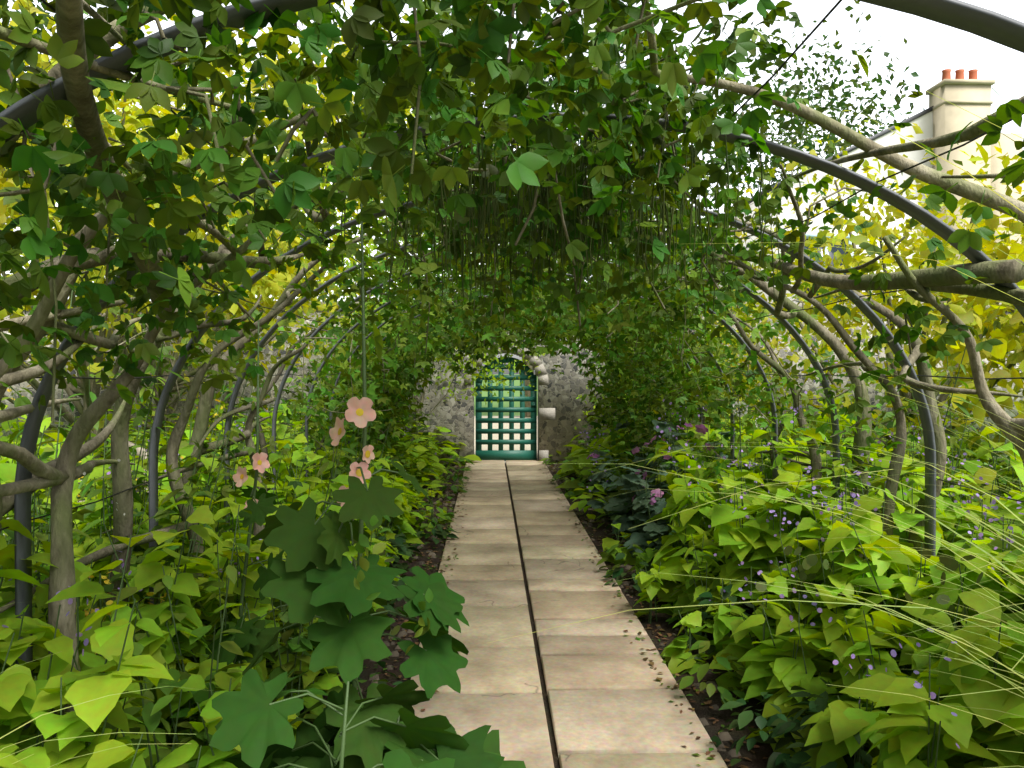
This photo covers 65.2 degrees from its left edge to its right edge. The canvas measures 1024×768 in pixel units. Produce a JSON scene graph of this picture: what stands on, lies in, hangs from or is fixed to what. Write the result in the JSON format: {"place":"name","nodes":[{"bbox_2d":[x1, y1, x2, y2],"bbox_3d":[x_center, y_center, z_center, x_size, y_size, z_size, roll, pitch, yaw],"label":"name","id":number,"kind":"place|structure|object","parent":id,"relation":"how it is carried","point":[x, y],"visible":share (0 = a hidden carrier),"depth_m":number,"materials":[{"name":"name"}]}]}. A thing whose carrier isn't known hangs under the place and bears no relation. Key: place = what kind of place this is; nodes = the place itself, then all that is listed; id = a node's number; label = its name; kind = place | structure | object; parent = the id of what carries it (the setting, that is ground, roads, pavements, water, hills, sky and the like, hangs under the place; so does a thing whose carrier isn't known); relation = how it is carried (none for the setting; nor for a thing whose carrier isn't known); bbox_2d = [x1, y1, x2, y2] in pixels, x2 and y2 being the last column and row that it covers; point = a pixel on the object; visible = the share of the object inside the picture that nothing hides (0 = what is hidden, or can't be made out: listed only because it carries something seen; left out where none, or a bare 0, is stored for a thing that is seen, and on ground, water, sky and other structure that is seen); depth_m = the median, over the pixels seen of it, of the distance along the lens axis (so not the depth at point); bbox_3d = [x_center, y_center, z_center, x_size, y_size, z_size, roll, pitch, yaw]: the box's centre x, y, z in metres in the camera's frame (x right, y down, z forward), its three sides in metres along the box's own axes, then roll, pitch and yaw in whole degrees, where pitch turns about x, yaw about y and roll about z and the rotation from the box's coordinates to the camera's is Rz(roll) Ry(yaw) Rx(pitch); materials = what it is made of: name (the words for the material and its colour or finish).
{"place":"outdoors","nodes":[
{"label":"outdoors","id":0,"kind":"place"},
{"bbox_2d":[276,268,544,439],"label":"climbing vine leaves","id":1,"kind":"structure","parent":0,"point":[461,363],"depth_m":12.64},
{"bbox_2d":[474,416,537,455],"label":"paving beyond gate","id":2,"kind":"structure","parent":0,"point":[506,436],"depth_m":18.63,"materials":[{"name":"beige stone"}]},
{"bbox_2d":[0,0,1023,373],"label":"sky","id":3,"kind":"structure","parent":0,"point":[932,47],"materials":[{"name":"white"}]},
{"bbox_2d":[196,464,880,767],"bbox_3d":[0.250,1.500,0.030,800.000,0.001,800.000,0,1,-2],"label":"soil","id":4,"kind":"structure","parent":0,"point":[706,712],"depth_m":4.39,"materials":[{"name":"brown soil"}]},
{"bbox_2d":[3,0,137,223],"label":"tree","id":5,"kind":"object","parent":4,"relation":"on","point":[24,70],"depth_m":30.95,"materials":[{"name":"green plant"}]},
{"bbox_2d":[0,601,209,767],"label":"grass clump","id":6,"kind":"object","parent":4,"relation":"on","point":[74,737],"visible":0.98,"depth_m":1.47,"materials":[{"name":"green plant"}]},
{"bbox_2d":[72,441,148,525],"bbox_3d":[-3.066,0.937,5.932,0.590,0.940,1.300,-1,1,-34],"label":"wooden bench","id":7,"kind":"object","parent":4,"relation":"on","point":[130,444],"visible":0.03,"depth_m":5.76,"materials":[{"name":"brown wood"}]},
{"bbox_2d":[0,131,386,448],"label":"golden tree","id":8,"kind":"object","parent":4,"relation":"on","point":[111,318],"depth_m":10.26,"materials":[{"name":"yellow plant"}]},
{"bbox_2d":[0,0,387,475],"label":"golden tree","id":9,"kind":"object","parent":4,"relation":"on","point":[133,122],"depth_m":8.26,"materials":[{"name":"yellow plant"}]},
{"bbox_2d":[51,0,473,298],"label":"leaves","id":10,"kind":"object","parent":4,"relation":"on","point":[293,47],"depth_m":18.42,"materials":[{"name":"green plant"}]},
{"bbox_2d":[219,141,443,337],"bbox_3d":[-3.217,-1.415,13.234,5.349,5.633,5.049,0,1,-2],"label":"lime tree","id":11,"kind":"object","parent":4,"relation":"on","point":[368,248],"depth_m":12.78,"materials":[{"name":"green plant"}]},
{"bbox_2d":[0,0,912,533],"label":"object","id":12,"kind":"object","parent":4,"relation":"on","point":[314,112],"visible":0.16,"depth_m":2.30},
{"bbox_2d":[3,395,765,534],"bbox_3d":[-0.161,0.527,6.318,4.237,0.962,9.192,0,1,-2],"label":"white flower","id":13,"kind":"object","parent":12,"relation":"attached to","point":[734,413],"visible":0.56,"depth_m":4.63,"materials":[{"name":"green plant"}]},
{"bbox_2d":[735,405,745,414],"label":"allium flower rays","id":14,"kind":"object","parent":13,"relation":"on","point":[741,409],"visible":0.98,"depth_m":4.64,"materials":[{"name":"white plant"}]},
{"bbox_2d":[0,0,1023,447],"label":"climbing vine foliage","id":15,"kind":"object","parent":12,"relation":"attached to","point":[380,80],"visible":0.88,"depth_m":1.72,"materials":[{"name":"green plant"}]},
{"bbox_2d":[47,95,987,580],"bbox_3d":[0.009,-0.147,7.898,4.921,2.944,10.254,0,1,-2],"label":"climbing vine foliage","id":16,"kind":"object","parent":12,"relation":"attached to","point":[519,317],"visible":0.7,"depth_m":5.69,"materials":[{"name":"green plant"}]},
{"bbox_2d":[410,463,559,767],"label":"path bedding","id":17,"kind":"object","parent":4,"relation":"on","point":[549,720],"depth_m":4.16,"materials":[{"name":"soil"}]},
{"bbox_2d":[0,399,1003,533],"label":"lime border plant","id":18,"kind":"object","parent":4,"relation":"on","point":[578,454],"visible":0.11,"depth_m":9.52,"materials":[{"name":"green plant"}]},
{"bbox_2d":[0,361,1009,538],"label":"plant border","id":19,"kind":"object","parent":4,"relation":"on","point":[611,494],"visible":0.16,"depth_m":8.85,"materials":[{"name":"green plant"}]},
{"bbox_2d":[0,286,1021,662],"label":"border plant","id":20,"kind":"object","parent":4,"relation":"on","point":[144,396],"visible":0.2,"depth_m":3.93,"materials":[{"name":"green plant"}]},
{"bbox_2d":[0,198,1022,767],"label":"shrub foliage","id":21,"kind":"object","parent":4,"relation":"on","point":[150,714],"visible":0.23,"depth_m":3.10,"materials":[{"name":"green plant"}]},
{"bbox_2d":[0,0,1023,742],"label":"vine branches","id":22,"kind":"object","parent":4,"relation":"on","point":[60,474],"visible":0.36,"depth_m":2.62,"materials":[{"name":"brown wood"}]},
{"bbox_2d":[0,396,1023,767],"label":"shrub foliage","id":23,"kind":"object","parent":4,"relation":"on","point":[894,734],"visible":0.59,"depth_m":3.20,"materials":[{"name":"green plant"}]},
{"bbox_2d":[7,385,301,657],"bbox_3d":[-3.377,0.434,6.897,3.945,1.142,12.198,0,1,-2],"label":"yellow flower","id":24,"kind":"object","parent":23,"relation":"on","point":[109,602],"visible":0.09,"depth_m":2.96,"materials":[{"name":"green plant"}]},
{"bbox_2d":[0,0,1023,730],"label":"metal arches","id":25,"kind":"structure","parent":4,"relation":"on","point":[988,24],"depth_m":2.51,"materials":[{"name":"grey metal"}]},
{"bbox_2d":[0,0,1023,670],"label":"pergola wires","id":26,"kind":"object","parent":25,"relation":"attached to","point":[642,296],"visible":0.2,"depth_m":2.90,"materials":[{"name":"grey metal"}]},
{"bbox_2d":[328,119,800,335],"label":"tree seedpod strands","id":27,"kind":"object","parent":25,"relation":"attached to","point":[543,200],"visible":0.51,"depth_m":2.65},
{"bbox_2d":[0,176,1023,767],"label":"plant stems","id":28,"kind":"object","parent":4,"relation":"on","point":[354,682],"visible":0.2,"depth_m":3.19,"materials":[{"name":"green plant"}]},
{"bbox_2d":[232,452,269,508],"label":"pink flowers","id":29,"kind":"object","parent":28,"relation":"attached to","point":[261,456],"visible":0.69,"depth_m":3.15,"materials":[{"name":"pink plant"}]},
{"bbox_2d":[240,460,261,478],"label":"flower centers","id":30,"kind":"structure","parent":28,"relation":"attached to","point":[259,462],"depth_m":3.15,"materials":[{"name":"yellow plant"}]},
{"bbox_2d":[329,397,375,506],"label":"pink flowers","id":31,"kind":"object","parent":28,"relation":"attached to","point":[354,404],"visible":0.78,"depth_m":2.16,"materials":[{"name":"pink plant"}]},
{"bbox_2d":[338,408,369,476],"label":"flower centers","id":32,"kind":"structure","parent":28,"relation":"attached to","point":[359,412],"depth_m":2.17,"materials":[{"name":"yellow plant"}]},
{"bbox_2d":[197,461,525,767],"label":"hollyhock leaves","id":33,"kind":"object","parent":28,"relation":"attached to","point":[311,576],"visible":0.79,"depth_m":1.99,"materials":[{"name":"green plant"}]},
{"bbox_2d":[2,360,1023,748],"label":"small purple flowers","id":34,"kind":"object","parent":28,"relation":"attached to","point":[808,468],"visible":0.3,"depth_m":3.66,"materials":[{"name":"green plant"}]},
{"bbox_2d":[586,422,712,541],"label":"purple flowers","id":35,"kind":"object","parent":28,"relation":"attached to","point":[701,428],"visible":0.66,"depth_m":6.74,"materials":[{"name":"purple plant"}]},
{"bbox_2d":[309,489,1014,638],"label":"honesty seedpods","id":36,"kind":"object","parent":28,"relation":"attached to","point":[950,563],"visible":0.45,"depth_m":3.06,"materials":[{"name":"green plant"}]},
{"bbox_2d":[0,308,1023,463],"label":"stone wall","id":37,"kind":"structure","parent":4,"relation":"on","point":[559,393],"depth_m":12.90,"materials":[{"name":"grey stone"}]},
{"bbox_2d":[464,345,554,462],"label":"gate wall quoins","id":38,"kind":"object","parent":37,"relation":"attached to","point":[546,413],"depth_m":12.91,"materials":[{"name":"beige stone"}]},
{"bbox_2d":[476,357,536,460],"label":"garden gate","id":39,"kind":"structure","parent":38,"relation":"attached to","point":[511,453],"depth_m":13.05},
{"bbox_2d":[22,301,1001,309],"bbox_3d":[-0.117,-1.266,13.109,40.000,0.120,0.530,0,1,-2],"label":"garden wall coping","id":40,"kind":"object","parent":37,"relation":"on","point":[796,303],"depth_m":12.95,"materials":[{"name":"stone"}]},
{"bbox_2d":[132,493,893,767],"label":"ground cover plants","id":41,"kind":"object","parent":4,"relation":"on","point":[781,724],"visible":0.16,"depth_m":3.08,"materials":[{"name":"green plant"}]},
{"bbox_2d":[341,462,767,767],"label":"brown leaf litter","id":42,"kind":"object","parent":4,"relation":"on","point":[694,688],"visible":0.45,"depth_m":4.51,"materials":[{"name":"brown plant"}]},
{"bbox_2d":[400,0,709,417],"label":"leaves","id":43,"kind":"object","parent":4,"relation":"on","point":[550,78],"depth_m":24.46,"materials":[{"name":"green plant"}]},
{"bbox_2d":[574,348,743,434],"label":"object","id":44,"kind":"object","parent":4,"relation":"on","point":[626,401],"depth_m":12.05,"materials":[{"name":"green plant"}]},
{"bbox_2d":[587,417,736,582],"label":"poppy leaves","id":45,"kind":"object","parent":4,"relation":"on","point":[653,530],"visible":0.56,"depth_m":6.94,"materials":[{"name":"green plant"}]},
{"bbox_2d":[608,308,811,429],"bbox_3d":[2.885,0.052,11.600,3.320,2.731,3.444,0,1,-2],"label":"golden tree","id":46,"kind":"object","parent":4,"relation":"on","point":[784,386],"depth_m":11.31,"materials":[{"name":"green plant"}]},
{"bbox_2d":[489,89,1023,767],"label":"grass clump","id":47,"kind":"object","parent":4,"relation":"on","point":[983,665],"visible":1,"depth_m":1.47,"materials":[{"name":"green plant"}]},
{"bbox_2d":[653,110,1023,457],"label":"golden tree","id":48,"kind":"object","parent":4,"relation":"on","point":[850,260],"depth_m":7.92,"materials":[{"name":"yellow plant"}]},
{"bbox_2d":[768,390,1023,670],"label":"grass clump","id":49,"kind":"object","parent":4,"relation":"on","point":[951,556],"visible":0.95,"depth_m":2.12,"materials":[{"name":"green plant"}]},
{"bbox_2d":[924,160,1023,391],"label":"tree","id":50,"kind":"object","parent":4,"relation":"on","point":[926,207],"visible":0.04,"depth_m":8.96,"materials":[{"name":"green plant"}]},
{"bbox_2d":[947,463,1019,546],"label":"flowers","id":51,"kind":"object","parent":4,"relation":"on","point":[992,510],"visible":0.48,"depth_m":3.62,"materials":[{"name":"purple plant"}]},
{"bbox_2d":[410,456,727,767],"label":"path paving","id":52,"kind":"structure","parent":0,"point":[610,705],"depth_m":4.18,"materials":[{"name":"stone"}]},
{"bbox_2d":[474,374,1013,484],"bbox_3d":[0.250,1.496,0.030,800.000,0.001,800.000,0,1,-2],"label":"lawn ground","id":53,"kind":"structure","parent":0,"point":[506,394],"depth_m":39.81,"materials":[{"name":"green plant"}]},
{"bbox_2d":[0,0,111,129],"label":"tree","id":54,"kind":"object","parent":53,"relation":"on","point":[45,19],"visible":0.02,"depth_m":15.48,"materials":[{"name":"green plant"}]},
{"bbox_2d":[666,0,924,225],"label":"tree","id":55,"kind":"object","parent":53,"relation":"on","point":[800,128],"depth_m":30.47,"materials":[{"name":"green plant"}]},
{"bbox_2d":[677,111,1023,302],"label":"house walls","id":56,"kind":"structure","parent":53,"relation":"on","point":[924,123],"depth_m":13.73,"materials":[{"name":"white paint"}]},
{"bbox_2d":[711,105,933,225],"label":"house roof","id":57,"kind":"structure","parent":56,"relation":"on","point":[892,128],"depth_m":13.70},
{"bbox_2d":[797,234,853,301],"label":"house window frames","id":58,"kind":"structure","parent":56,"relation":"in","point":[825,250],"depth_m":13.67,"materials":[{"name":"white"}]},
{"bbox_2d":[804,239,847,301],"bbox_3d":[7.317,-0.917,13.792,4.750,3.200,0.020,0,1,-2],"label":"window","id":59,"kind":"structure","parent":58,"relation":"in","point":[834,249],"depth_m":13.71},
{"bbox_2d":[925,79,1022,302],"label":"house chimney","id":60,"kind":"object","parent":56,"relation":"attached to","point":[973,96],"visible":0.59,"depth_m":13.39,"materials":[{"name":"beige paint"}]},
{"bbox_2d":[942,69,977,79],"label":"chimney pots","id":61,"kind":"object","parent":60,"relation":"on","point":[946,73],"visible":0.56,"depth_m":13.56,"materials":[{"name":"orange ceramic"}]},
{"bbox_2d":[806,142,1023,490],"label":"golden tree","id":62,"kind":"object","parent":53,"relation":"on","point":[997,352],"depth_m":5.51,"materials":[{"name":"yellow plant"}]}
]}

